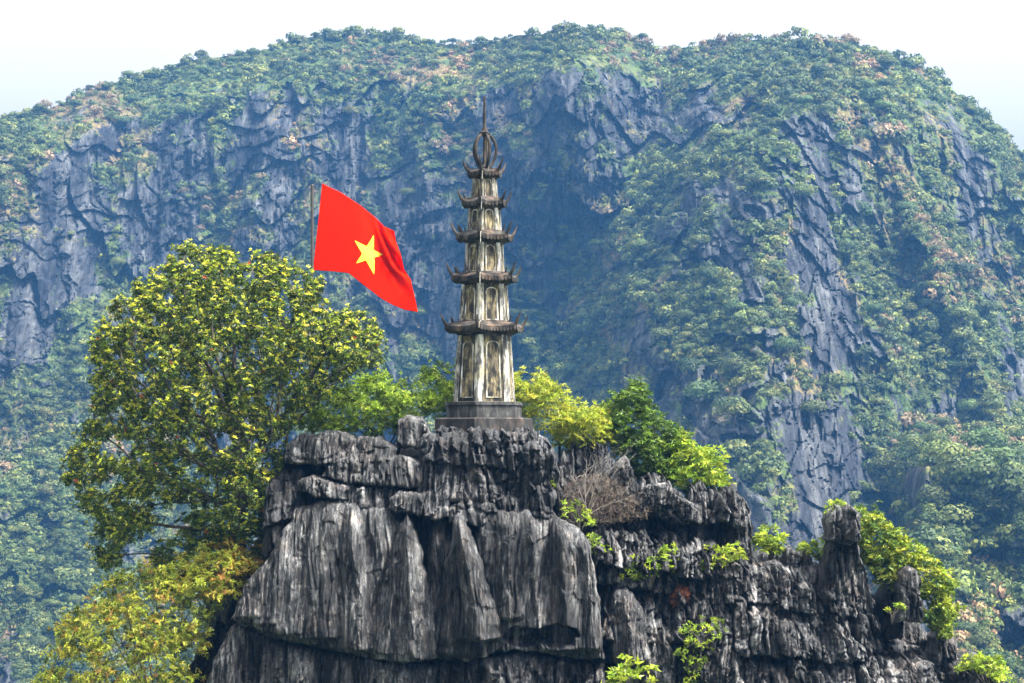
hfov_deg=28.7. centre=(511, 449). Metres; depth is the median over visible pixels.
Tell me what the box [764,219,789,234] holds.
hillside tree
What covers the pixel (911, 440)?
hillside tree
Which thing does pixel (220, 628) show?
rock flank
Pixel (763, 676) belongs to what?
rock crag
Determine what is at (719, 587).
rock crag
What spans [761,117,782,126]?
hillside tree
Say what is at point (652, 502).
rock crag
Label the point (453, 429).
rubble
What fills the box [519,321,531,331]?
hillside tree
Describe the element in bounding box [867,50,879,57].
hillside tree
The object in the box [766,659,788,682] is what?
rock crag
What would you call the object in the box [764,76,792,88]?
hillside tree
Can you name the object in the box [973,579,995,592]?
hillside tree
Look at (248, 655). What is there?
rock face
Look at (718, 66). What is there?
hillside tree
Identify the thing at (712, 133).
hillside tree
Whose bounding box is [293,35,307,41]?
hillside tree
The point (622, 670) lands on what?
rock plant
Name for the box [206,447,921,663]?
rock
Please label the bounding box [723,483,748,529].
rock crag
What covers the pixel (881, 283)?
hillside tree
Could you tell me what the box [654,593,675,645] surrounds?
rock crag
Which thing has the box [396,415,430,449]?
rock slab
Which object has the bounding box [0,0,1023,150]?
sky
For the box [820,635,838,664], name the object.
rock crag
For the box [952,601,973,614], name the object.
hillside tree
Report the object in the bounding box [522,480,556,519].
rock stack
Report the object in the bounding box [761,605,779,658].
rock crag
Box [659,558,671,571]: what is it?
rock crag
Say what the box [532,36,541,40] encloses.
hillside tree
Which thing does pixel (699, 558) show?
rock crag
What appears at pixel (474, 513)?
rock cap
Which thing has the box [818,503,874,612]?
rock pinnacle
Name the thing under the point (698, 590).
rock crag
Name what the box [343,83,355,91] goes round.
hillside tree
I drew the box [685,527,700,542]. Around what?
rock crag
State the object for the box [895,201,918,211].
hillside tree
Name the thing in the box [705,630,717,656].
rock crag
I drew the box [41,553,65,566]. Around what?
hillside tree
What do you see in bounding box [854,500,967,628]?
vine bush
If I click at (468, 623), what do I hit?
rock rib
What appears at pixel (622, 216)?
hillside tree
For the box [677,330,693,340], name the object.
hillside tree
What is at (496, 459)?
rubble
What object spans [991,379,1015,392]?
hillside tree
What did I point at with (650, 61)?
hillside tree
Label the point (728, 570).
rock crag
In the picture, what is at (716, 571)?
rock crag
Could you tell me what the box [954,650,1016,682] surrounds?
rock plant
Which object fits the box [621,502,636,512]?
rock crag
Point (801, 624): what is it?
rock crag
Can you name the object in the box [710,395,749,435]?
hillside tree
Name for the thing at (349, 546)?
rock face
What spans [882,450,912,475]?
hillside tree
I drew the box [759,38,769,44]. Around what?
hillside tree
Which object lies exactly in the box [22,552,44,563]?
hillside tree
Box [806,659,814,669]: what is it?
rock crag
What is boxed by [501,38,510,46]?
hillside tree
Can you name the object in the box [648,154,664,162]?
hillside tree
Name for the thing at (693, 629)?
rock plant
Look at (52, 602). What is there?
hillside tree
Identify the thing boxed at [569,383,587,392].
hillside tree
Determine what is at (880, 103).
hillside tree
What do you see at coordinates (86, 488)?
hillside tree
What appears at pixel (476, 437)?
rubble
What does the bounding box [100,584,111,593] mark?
hillside tree
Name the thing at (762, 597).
rock crag
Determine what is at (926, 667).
rock crag
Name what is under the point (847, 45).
hillside tree
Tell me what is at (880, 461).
hillside tree
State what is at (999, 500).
hillside tree
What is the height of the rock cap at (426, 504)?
1.023 m
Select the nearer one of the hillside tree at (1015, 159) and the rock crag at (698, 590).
the rock crag at (698, 590)
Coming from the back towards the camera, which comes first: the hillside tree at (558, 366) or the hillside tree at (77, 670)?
the hillside tree at (558, 366)
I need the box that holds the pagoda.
[435,96,532,431]
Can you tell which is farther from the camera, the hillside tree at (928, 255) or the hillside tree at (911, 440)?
the hillside tree at (928, 255)
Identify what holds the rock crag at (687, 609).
on the rock crag
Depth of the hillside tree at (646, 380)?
474.07 m
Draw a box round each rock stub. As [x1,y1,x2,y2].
[603,662,639,682]
[608,587,650,667]
[640,617,675,682]
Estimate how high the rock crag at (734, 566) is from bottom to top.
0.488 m
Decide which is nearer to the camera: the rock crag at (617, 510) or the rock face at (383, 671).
the rock face at (383, 671)
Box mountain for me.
[0,27,1023,682]
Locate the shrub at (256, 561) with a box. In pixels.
[180,534,267,623]
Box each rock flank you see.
[187,464,328,682]
[262,462,311,558]
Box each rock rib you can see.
[369,513,438,662]
[426,517,455,660]
[435,512,500,661]
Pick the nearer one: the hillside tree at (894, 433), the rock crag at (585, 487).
the rock crag at (585, 487)
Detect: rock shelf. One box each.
[635,482,701,526]
[683,519,753,557]
[945,651,1003,682]
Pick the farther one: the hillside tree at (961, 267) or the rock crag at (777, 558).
the hillside tree at (961, 267)
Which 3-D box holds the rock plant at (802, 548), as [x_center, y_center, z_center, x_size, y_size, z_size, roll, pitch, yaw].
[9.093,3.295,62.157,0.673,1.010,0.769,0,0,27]
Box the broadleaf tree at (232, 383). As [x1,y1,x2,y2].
[58,238,388,601]
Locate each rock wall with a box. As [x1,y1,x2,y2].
[670,642,696,682]
[685,590,733,682]
[747,558,883,652]
[874,579,903,639]
[877,621,928,660]
[925,628,956,682]
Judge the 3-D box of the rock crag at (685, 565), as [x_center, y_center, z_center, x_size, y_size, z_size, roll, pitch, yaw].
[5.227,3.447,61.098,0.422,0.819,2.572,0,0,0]
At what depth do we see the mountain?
580.51 m
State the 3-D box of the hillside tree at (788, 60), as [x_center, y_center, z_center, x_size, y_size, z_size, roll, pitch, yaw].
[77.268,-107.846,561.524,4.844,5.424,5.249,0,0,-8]
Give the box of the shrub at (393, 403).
[288,358,455,443]
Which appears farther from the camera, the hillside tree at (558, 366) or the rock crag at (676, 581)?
the hillside tree at (558, 366)
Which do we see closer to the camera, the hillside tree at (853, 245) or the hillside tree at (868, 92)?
the hillside tree at (853, 245)
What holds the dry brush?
on the rock face at (540, 577)
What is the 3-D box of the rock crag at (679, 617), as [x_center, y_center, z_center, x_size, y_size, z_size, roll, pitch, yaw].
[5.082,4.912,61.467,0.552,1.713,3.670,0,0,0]
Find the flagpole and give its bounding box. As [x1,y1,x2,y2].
[310,184,321,433]
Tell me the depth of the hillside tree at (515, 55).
630.74 m
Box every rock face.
[207,622,369,682]
[235,499,404,657]
[368,658,437,682]
[400,512,503,661]
[430,649,606,682]
[475,508,604,659]
[490,591,508,633]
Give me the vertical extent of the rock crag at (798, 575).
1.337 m
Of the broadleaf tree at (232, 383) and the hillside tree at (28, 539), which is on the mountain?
the hillside tree at (28, 539)
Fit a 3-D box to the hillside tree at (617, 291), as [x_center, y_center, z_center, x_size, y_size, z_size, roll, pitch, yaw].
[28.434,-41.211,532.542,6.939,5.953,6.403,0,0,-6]
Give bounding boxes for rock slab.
[282,430,400,465]
[297,474,350,499]
[322,454,422,488]
[332,483,398,508]
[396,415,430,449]
[415,461,502,503]
[496,495,522,512]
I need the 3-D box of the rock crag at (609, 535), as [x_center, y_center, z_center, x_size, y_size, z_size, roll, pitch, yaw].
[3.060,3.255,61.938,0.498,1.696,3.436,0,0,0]
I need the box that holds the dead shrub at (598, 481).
[560,446,638,515]
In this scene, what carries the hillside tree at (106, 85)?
on the mountain
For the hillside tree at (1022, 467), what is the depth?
338.68 m
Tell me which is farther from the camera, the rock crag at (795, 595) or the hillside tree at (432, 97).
the hillside tree at (432, 97)
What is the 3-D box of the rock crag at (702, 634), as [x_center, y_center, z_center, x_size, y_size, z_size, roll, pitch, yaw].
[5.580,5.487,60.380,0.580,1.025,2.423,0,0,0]
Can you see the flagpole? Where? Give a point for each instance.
(312, 225)
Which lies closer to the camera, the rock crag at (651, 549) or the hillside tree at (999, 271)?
the rock crag at (651, 549)
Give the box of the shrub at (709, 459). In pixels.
[658,429,736,495]
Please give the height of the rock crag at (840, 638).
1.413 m
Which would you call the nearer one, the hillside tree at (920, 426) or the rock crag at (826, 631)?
the rock crag at (826, 631)
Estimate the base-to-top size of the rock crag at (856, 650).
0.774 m
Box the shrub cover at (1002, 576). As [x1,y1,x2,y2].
[0,20,1023,682]
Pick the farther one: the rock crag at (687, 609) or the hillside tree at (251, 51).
the hillside tree at (251, 51)
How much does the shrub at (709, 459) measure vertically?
2.555 m
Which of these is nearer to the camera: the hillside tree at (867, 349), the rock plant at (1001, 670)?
the rock plant at (1001, 670)
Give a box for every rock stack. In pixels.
[417,431,562,518]
[423,435,488,468]
[488,441,552,504]
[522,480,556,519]
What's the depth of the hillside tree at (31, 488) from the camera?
558.71 m
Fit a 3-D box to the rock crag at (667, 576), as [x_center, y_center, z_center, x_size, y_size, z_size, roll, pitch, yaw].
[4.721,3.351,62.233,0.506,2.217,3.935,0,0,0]
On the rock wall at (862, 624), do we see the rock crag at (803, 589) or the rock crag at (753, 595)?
the rock crag at (803, 589)
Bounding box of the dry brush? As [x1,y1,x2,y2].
[559,471,649,526]
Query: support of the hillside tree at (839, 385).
on the mountain
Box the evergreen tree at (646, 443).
[595,376,697,481]
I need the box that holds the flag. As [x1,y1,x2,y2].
[314,184,417,311]
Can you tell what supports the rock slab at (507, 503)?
on the rock face at (540, 577)
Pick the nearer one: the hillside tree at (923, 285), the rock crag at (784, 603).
the rock crag at (784, 603)
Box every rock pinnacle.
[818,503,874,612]
[890,565,923,622]
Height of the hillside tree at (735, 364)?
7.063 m
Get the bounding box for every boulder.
[609,456,637,498]
[782,545,801,567]
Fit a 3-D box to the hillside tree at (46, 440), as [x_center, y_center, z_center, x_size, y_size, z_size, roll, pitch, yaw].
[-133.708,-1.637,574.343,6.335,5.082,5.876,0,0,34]
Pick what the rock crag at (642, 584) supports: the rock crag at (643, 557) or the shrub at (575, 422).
the rock crag at (643, 557)
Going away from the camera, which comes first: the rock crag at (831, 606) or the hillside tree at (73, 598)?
the rock crag at (831, 606)
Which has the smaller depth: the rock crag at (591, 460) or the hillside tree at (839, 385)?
the rock crag at (591, 460)
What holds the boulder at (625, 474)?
on the rock crag at (611, 469)
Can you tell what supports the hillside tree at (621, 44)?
on the mountain
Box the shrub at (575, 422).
[513,365,622,457]
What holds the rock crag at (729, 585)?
on the rock crag at (723, 606)
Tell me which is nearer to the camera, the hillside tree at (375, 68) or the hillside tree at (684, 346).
the hillside tree at (684, 346)
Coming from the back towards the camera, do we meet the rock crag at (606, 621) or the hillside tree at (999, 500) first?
the hillside tree at (999, 500)
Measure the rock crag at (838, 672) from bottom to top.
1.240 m
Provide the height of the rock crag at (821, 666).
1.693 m
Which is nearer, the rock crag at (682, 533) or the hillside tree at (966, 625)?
the rock crag at (682, 533)
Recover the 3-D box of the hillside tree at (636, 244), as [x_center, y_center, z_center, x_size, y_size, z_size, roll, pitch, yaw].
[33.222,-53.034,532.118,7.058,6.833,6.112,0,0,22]
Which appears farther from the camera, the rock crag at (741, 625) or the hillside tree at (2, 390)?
the hillside tree at (2, 390)
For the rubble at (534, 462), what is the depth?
59.97 m
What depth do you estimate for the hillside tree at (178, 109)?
661.86 m
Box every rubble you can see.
[424,439,435,461]
[434,425,449,437]
[434,445,453,464]
[449,426,457,432]
[467,426,483,445]
[469,445,486,465]
[482,427,501,450]
[486,444,506,468]
[499,428,512,447]
[506,455,526,467]
[511,426,529,440]
[529,428,544,444]
[531,447,551,468]
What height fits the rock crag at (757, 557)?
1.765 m
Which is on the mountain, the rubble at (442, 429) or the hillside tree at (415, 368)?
the hillside tree at (415, 368)
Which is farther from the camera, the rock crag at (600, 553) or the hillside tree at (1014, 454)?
the hillside tree at (1014, 454)
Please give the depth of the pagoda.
61.79 m
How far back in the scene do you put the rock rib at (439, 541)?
59.74 m
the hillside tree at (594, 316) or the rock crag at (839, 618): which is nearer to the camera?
the rock crag at (839, 618)
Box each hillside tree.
[0,127,7,134]
[0,196,6,208]
[0,387,12,394]
[0,487,14,500]
[0,545,7,552]
[7,409,17,420]
[7,525,31,536]
[16,583,41,596]
[17,628,29,633]
[22,535,40,544]
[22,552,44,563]
[25,485,35,490]
[26,137,40,143]
[29,388,40,396]
[30,635,50,654]
[31,450,48,456]
[33,104,48,110]
[36,406,57,415]
[36,436,57,446]
[36,485,57,500]
[40,621,60,632]
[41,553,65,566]
[42,612,53,618]
[45,598,60,610]
[52,388,64,393]
[52,528,68,536]
[52,544,74,554]
[55,491,76,502]
[60,593,81,602]
[64,668,88,681]
[65,99,83,110]
[65,344,83,358]
[70,547,86,559]
[71,367,86,375]
[74,514,87,523]
[75,533,91,543]
[77,483,99,493]
[100,83,112,90]
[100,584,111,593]
[110,115,132,130]
[110,257,126,270]
[120,70,135,78]
[123,94,142,101]
[170,103,191,120]
[174,69,185,74]
[194,64,208,73]
[196,49,208,54]
[202,94,228,115]
[227,56,236,61]
[246,48,260,55]
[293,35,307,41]
[294,244,307,257]
[298,52,309,60]
[328,60,343,69]
[342,105,361,119]
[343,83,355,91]
[351,306,366,319]
[368,66,379,71]
[398,187,415,203]
[408,366,419,371]
[411,307,428,324]
[417,49,427,55]
[426,95,438,100]
[430,59,441,67]
[438,86,459,100]
[447,38,456,45]
[447,144,462,158]
[451,133,462,139]
[471,50,488,58]
[485,55,500,65]
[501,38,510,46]
[504,52,520,60]
[509,308,520,320]
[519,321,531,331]
[523,50,532,56]
[525,308,540,319]
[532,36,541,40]
[533,416,547,431]
[537,46,555,57]
[550,361,579,380]
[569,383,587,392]
[574,311,587,318]
[575,321,599,341]
[586,310,606,334]
[588,238,604,254]
[596,298,613,306]
[606,285,625,295]
[610,40,624,48]
[615,213,631,221]
[625,238,647,256]
[625,374,660,390]
[631,279,652,291]
[635,33,648,39]
[638,170,654,178]
[641,59,654,64]
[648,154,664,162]
[649,328,671,344]
[670,152,687,159]
[675,269,698,278]
[675,309,697,322]
[675,357,707,380]
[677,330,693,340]
[679,343,692,350]
[680,379,721,426]
[687,152,714,165]
[688,234,711,255]
[694,65,704,71]
[696,266,719,283]
[705,128,730,142]
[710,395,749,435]
[713,64,725,71]
[716,356,751,374]
[721,299,747,312]
[731,72,746,81]
[741,134,755,141]
[742,172,771,190]
[749,67,763,73]
[753,258,788,282]
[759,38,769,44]
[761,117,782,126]
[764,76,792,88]
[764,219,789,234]
[771,336,796,366]
[779,56,795,66]
[781,297,798,305]
[784,48,795,54]
[785,75,802,83]
[790,182,818,204]
[795,95,812,105]
[797,37,808,42]
[799,399,827,427]
[808,64,831,78]
[810,52,821,57]
[819,78,836,86]
[826,375,849,391]
[828,54,845,63]
[833,42,852,52]
[839,240,861,257]
[848,199,875,229]
[849,345,874,369]
[858,259,869,273]
[859,79,875,86]
[859,303,886,319]
[859,480,873,490]
[860,87,885,104]
[864,244,879,257]
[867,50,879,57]
[867,217,880,239]
[870,455,893,470]
[871,396,889,405]
[873,100,895,114]
[873,280,885,286]
[876,55,900,75]
[876,78,894,93]
[878,247,901,262]
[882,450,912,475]
[884,431,906,440]
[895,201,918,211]
[896,324,908,332]
[899,58,914,70]
[900,435,923,445]
[901,301,920,316]
[911,393,930,408]
[912,280,943,297]
[912,421,930,433]
[915,483,955,505]
[916,297,942,311]
[920,244,941,256]
[920,431,948,442]
[921,439,970,462]
[922,253,931,261]
[927,543,963,556]
[932,417,954,427]
[932,449,1000,518]
[932,500,991,523]
[932,513,951,525]
[935,318,943,333]
[935,527,965,539]
[939,358,960,374]
[940,215,956,229]
[943,306,956,320]
[944,303,976,327]
[948,248,966,258]
[951,442,967,451]
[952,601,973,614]
[953,620,980,631]
[954,262,979,272]
[957,398,978,416]
[957,426,1010,448]
[963,105,977,115]
[969,487,1023,524]
[970,276,985,290]
[970,420,995,429]
[970,605,997,618]
[970,628,998,649]
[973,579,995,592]
[974,443,1023,467]
[976,300,1003,318]
[977,511,1000,519]
[980,515,1003,560]
[980,648,1020,668]
[983,320,996,327]
[988,124,1002,134]
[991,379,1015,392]
[993,269,1004,275]
[1008,465,1023,472]
[1009,429,1023,439]
[1012,156,1020,163]
[1015,169,1023,178]
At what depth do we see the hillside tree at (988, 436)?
378.83 m
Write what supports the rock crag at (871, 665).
on the rock crag at (880, 679)
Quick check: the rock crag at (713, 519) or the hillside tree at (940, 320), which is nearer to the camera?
the rock crag at (713, 519)
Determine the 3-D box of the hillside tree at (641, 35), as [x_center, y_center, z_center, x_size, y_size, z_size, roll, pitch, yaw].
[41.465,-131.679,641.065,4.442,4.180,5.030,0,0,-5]
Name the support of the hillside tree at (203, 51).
on the mountain
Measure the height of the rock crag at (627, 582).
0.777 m
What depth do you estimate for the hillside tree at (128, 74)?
703.17 m
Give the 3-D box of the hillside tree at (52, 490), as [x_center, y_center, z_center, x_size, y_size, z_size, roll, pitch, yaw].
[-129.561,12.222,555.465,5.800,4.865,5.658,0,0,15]
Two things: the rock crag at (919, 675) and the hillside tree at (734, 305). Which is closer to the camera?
the rock crag at (919, 675)
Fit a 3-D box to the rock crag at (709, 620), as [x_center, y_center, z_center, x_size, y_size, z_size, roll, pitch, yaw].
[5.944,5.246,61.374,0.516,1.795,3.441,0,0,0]
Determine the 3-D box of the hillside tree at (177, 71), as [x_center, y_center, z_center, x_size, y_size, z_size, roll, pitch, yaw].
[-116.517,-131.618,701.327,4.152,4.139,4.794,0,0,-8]
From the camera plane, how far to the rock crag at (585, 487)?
62.36 m
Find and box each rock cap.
[389,489,450,519]
[448,499,497,526]
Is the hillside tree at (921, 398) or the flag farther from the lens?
the hillside tree at (921, 398)
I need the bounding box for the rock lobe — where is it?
[231,555,341,645]
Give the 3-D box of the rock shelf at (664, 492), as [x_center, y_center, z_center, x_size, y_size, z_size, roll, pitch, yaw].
[4.867,1.693,62.349,2.081,1.403,2.980,0,0,0]
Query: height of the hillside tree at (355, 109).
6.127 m
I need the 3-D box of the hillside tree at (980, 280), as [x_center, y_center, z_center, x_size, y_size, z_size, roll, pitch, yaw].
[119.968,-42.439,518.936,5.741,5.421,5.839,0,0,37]
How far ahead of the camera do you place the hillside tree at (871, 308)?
478.84 m
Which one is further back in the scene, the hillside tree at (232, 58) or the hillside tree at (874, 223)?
the hillside tree at (232, 58)
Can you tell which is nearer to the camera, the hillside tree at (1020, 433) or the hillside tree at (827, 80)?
the hillside tree at (1020, 433)
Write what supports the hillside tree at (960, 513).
on the mountain
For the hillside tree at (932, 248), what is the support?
on the mountain
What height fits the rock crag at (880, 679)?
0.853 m
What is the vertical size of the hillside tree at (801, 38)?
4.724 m
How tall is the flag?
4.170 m
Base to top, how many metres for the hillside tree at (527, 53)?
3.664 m
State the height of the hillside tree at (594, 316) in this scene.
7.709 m
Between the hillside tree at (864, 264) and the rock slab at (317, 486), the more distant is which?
the hillside tree at (864, 264)
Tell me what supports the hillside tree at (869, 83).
on the mountain
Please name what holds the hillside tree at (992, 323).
on the mountain
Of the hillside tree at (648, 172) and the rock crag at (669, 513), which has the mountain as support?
the hillside tree at (648, 172)
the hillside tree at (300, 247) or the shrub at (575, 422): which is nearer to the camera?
the shrub at (575, 422)
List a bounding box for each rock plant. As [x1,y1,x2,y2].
[559,499,597,531]
[586,532,612,565]
[601,653,661,682]
[611,542,679,590]
[668,584,691,607]
[673,615,728,682]
[698,540,748,577]
[750,523,789,559]
[795,540,815,564]
[808,534,825,562]
[823,498,845,514]
[883,602,906,623]
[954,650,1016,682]
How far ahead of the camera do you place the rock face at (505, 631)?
59.16 m
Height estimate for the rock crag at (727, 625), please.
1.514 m
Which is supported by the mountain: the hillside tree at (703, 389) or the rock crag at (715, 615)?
the hillside tree at (703, 389)
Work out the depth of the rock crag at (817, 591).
61.25 m
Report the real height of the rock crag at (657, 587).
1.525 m
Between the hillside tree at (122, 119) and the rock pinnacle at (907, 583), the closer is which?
the rock pinnacle at (907, 583)
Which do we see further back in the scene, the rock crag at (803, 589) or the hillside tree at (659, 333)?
the hillside tree at (659, 333)
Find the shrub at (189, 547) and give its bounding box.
[145,500,263,611]
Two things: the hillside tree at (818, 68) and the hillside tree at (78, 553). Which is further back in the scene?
the hillside tree at (818, 68)
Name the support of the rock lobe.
on the rock face at (349, 546)
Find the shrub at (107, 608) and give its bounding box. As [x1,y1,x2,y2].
[31,537,259,682]
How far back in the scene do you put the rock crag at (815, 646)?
59.90 m
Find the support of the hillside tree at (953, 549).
on the mountain
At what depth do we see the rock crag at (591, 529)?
62.53 m
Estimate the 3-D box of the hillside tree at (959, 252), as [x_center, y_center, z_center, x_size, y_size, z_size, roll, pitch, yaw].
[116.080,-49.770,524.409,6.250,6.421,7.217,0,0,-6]
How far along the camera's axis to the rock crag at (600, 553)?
60.31 m
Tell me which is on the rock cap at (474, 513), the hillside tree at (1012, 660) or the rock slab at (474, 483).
the rock slab at (474, 483)
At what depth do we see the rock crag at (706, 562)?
60.43 m
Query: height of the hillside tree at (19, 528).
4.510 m
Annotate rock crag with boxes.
[557,442,575,505]
[572,434,589,499]
[573,472,587,509]
[580,511,606,564]
[586,447,598,509]
[589,533,606,560]
[590,441,614,511]
[592,541,603,559]
[595,523,612,586]
[596,560,606,583]
[598,585,612,639]
[601,604,613,640]
[602,547,612,564]
[603,527,619,584]
[610,459,630,509]
[610,515,623,533]
[612,539,623,568]
[613,529,619,540]
[613,539,628,588]
[614,495,620,513]
[617,566,638,588]
[619,528,640,567]
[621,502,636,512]
[621,542,634,567]
[624,513,635,531]
[634,476,645,508]
[634,514,649,592]
[635,589,655,602]
[635,592,642,605]
[637,495,649,509]
[637,526,650,590]
[639,548,647,572]
[640,590,657,643]
[641,472,665,517]
[641,532,655,564]
[647,488,657,512]
[648,554,659,569]
[649,516,675,540]
[649,544,662,593]
[651,536,670,562]
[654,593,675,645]
[655,574,664,597]
[656,522,672,595]
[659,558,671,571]
[661,473,683,514]
[666,505,675,516]
[669,531,685,577]
[670,609,686,642]
[671,548,678,569]
[672,577,680,592]
[672,587,686,640]
[674,520,689,541]
[677,577,684,587]
[679,486,692,523]
[679,551,690,577]
[683,577,698,600]
[684,537,704,578]
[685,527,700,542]
[685,600,690,634]
[687,615,706,649]
[688,480,709,524]
[691,579,700,602]
[697,555,701,570]
[698,539,707,599]
[701,539,716,573]
[701,548,712,576]
[705,541,723,628]
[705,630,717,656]
[706,576,715,601]
[707,486,726,521]
[707,577,721,606]
[707,611,714,637]
[709,506,716,522]
[711,558,722,575]
[712,602,722,644]
[714,494,730,522]
[717,596,733,648]
[720,548,728,578]
[720,606,733,653]
[722,573,736,604]
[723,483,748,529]
[723,566,733,578]
[723,656,743,682]
[728,546,748,573]
[729,561,739,577]
[731,650,743,682]
[732,594,750,652]
[734,561,744,597]
[738,634,751,657]
[741,548,766,586]
[742,565,751,602]
[743,655,757,682]
[745,501,750,526]
[746,605,765,655]
[748,570,758,603]
[749,602,770,659]
[751,588,756,602]
[756,656,770,682]
[757,587,769,604]
[759,572,779,603]
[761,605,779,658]
[766,554,783,565]
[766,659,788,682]
[768,657,786,663]
[770,584,777,603]
[772,604,790,659]
[775,618,801,657]
[777,563,791,599]
[777,583,792,610]
[785,658,808,682]
[789,611,811,659]
[790,567,812,607]
[791,589,800,611]
[795,580,813,613]
[797,551,812,564]
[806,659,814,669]
[807,579,815,613]
[807,632,821,660]
[807,669,832,682]
[809,612,830,658]
[813,658,828,672]
[815,584,825,612]
[816,600,823,613]
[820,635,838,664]
[826,580,841,612]
[826,592,837,613]
[827,611,853,664]
[827,662,856,682]
[830,617,847,662]
[840,598,852,616]
[846,636,865,661]
[850,602,857,617]
[854,661,873,682]
[857,636,868,661]
[858,655,879,680]
[864,641,871,658]
[871,675,884,682]
[872,652,896,676]
[882,667,910,682]
[887,651,915,682]
[909,656,938,682]
[909,663,923,682]
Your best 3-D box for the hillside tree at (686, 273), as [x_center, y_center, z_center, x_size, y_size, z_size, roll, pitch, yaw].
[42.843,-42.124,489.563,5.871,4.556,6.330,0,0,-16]
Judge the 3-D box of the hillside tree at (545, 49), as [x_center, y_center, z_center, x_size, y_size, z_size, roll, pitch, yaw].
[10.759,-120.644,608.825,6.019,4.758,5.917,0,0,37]
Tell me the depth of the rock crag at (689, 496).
62.54 m
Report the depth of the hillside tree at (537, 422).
555.85 m
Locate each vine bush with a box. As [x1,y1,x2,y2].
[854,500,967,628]
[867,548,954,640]
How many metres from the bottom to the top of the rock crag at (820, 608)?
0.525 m
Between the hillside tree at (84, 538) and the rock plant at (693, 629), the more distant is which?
the hillside tree at (84, 538)
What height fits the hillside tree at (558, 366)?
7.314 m
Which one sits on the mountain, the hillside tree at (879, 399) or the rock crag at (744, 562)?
the hillside tree at (879, 399)
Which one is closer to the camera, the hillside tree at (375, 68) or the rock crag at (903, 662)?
the rock crag at (903, 662)
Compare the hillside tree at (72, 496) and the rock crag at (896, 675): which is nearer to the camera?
the rock crag at (896, 675)
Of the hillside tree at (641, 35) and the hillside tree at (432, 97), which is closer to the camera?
the hillside tree at (432, 97)
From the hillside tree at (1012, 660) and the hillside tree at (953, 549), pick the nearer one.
the hillside tree at (1012, 660)
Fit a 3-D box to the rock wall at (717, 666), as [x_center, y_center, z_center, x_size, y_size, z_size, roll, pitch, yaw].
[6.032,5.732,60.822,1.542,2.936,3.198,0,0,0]
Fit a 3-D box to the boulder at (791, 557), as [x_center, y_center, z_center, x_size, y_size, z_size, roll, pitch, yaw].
[8.714,3.324,62.382,0.570,0.711,1.137,0,0,0]
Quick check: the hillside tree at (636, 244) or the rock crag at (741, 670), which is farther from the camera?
the hillside tree at (636, 244)
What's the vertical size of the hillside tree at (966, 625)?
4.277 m
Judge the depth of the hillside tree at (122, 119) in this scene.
669.63 m
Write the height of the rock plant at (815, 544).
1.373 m
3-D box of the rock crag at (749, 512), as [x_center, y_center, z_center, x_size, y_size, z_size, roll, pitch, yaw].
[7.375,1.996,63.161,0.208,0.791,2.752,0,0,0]
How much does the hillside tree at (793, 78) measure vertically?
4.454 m
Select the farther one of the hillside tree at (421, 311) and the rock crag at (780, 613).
the hillside tree at (421, 311)
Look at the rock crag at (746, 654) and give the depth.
59.77 m
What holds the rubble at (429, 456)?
on the rock stack at (460, 458)
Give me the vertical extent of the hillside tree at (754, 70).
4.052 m
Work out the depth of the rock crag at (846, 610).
60.44 m
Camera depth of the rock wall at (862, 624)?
61.17 m
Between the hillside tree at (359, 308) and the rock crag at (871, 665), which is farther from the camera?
the hillside tree at (359, 308)
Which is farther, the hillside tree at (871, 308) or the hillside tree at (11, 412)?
the hillside tree at (11, 412)
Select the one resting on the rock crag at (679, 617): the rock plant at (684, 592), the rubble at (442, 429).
the rock plant at (684, 592)
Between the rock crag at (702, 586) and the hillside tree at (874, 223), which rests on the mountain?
the hillside tree at (874, 223)
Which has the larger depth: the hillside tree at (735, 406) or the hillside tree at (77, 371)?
the hillside tree at (77, 371)
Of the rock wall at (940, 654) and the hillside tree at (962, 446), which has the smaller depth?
the rock wall at (940, 654)
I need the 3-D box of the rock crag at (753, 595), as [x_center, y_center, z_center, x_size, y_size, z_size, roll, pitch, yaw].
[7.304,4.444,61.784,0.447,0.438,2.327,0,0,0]
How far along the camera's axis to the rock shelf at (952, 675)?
61.48 m
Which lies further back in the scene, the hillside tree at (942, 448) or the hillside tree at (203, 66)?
the hillside tree at (203, 66)
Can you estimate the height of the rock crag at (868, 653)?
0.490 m
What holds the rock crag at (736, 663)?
attached to the rock wall at (717, 666)
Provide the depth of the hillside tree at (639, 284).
513.82 m
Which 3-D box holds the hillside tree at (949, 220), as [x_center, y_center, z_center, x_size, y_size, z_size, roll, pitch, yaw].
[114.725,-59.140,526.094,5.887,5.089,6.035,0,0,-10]
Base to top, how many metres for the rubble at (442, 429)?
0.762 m
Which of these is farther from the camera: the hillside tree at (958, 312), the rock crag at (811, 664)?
the hillside tree at (958, 312)
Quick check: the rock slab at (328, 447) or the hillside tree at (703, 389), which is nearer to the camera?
the rock slab at (328, 447)
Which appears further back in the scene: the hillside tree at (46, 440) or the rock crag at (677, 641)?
the hillside tree at (46, 440)
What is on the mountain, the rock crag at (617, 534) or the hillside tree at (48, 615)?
the hillside tree at (48, 615)
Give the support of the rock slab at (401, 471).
on the rock cap at (426, 504)

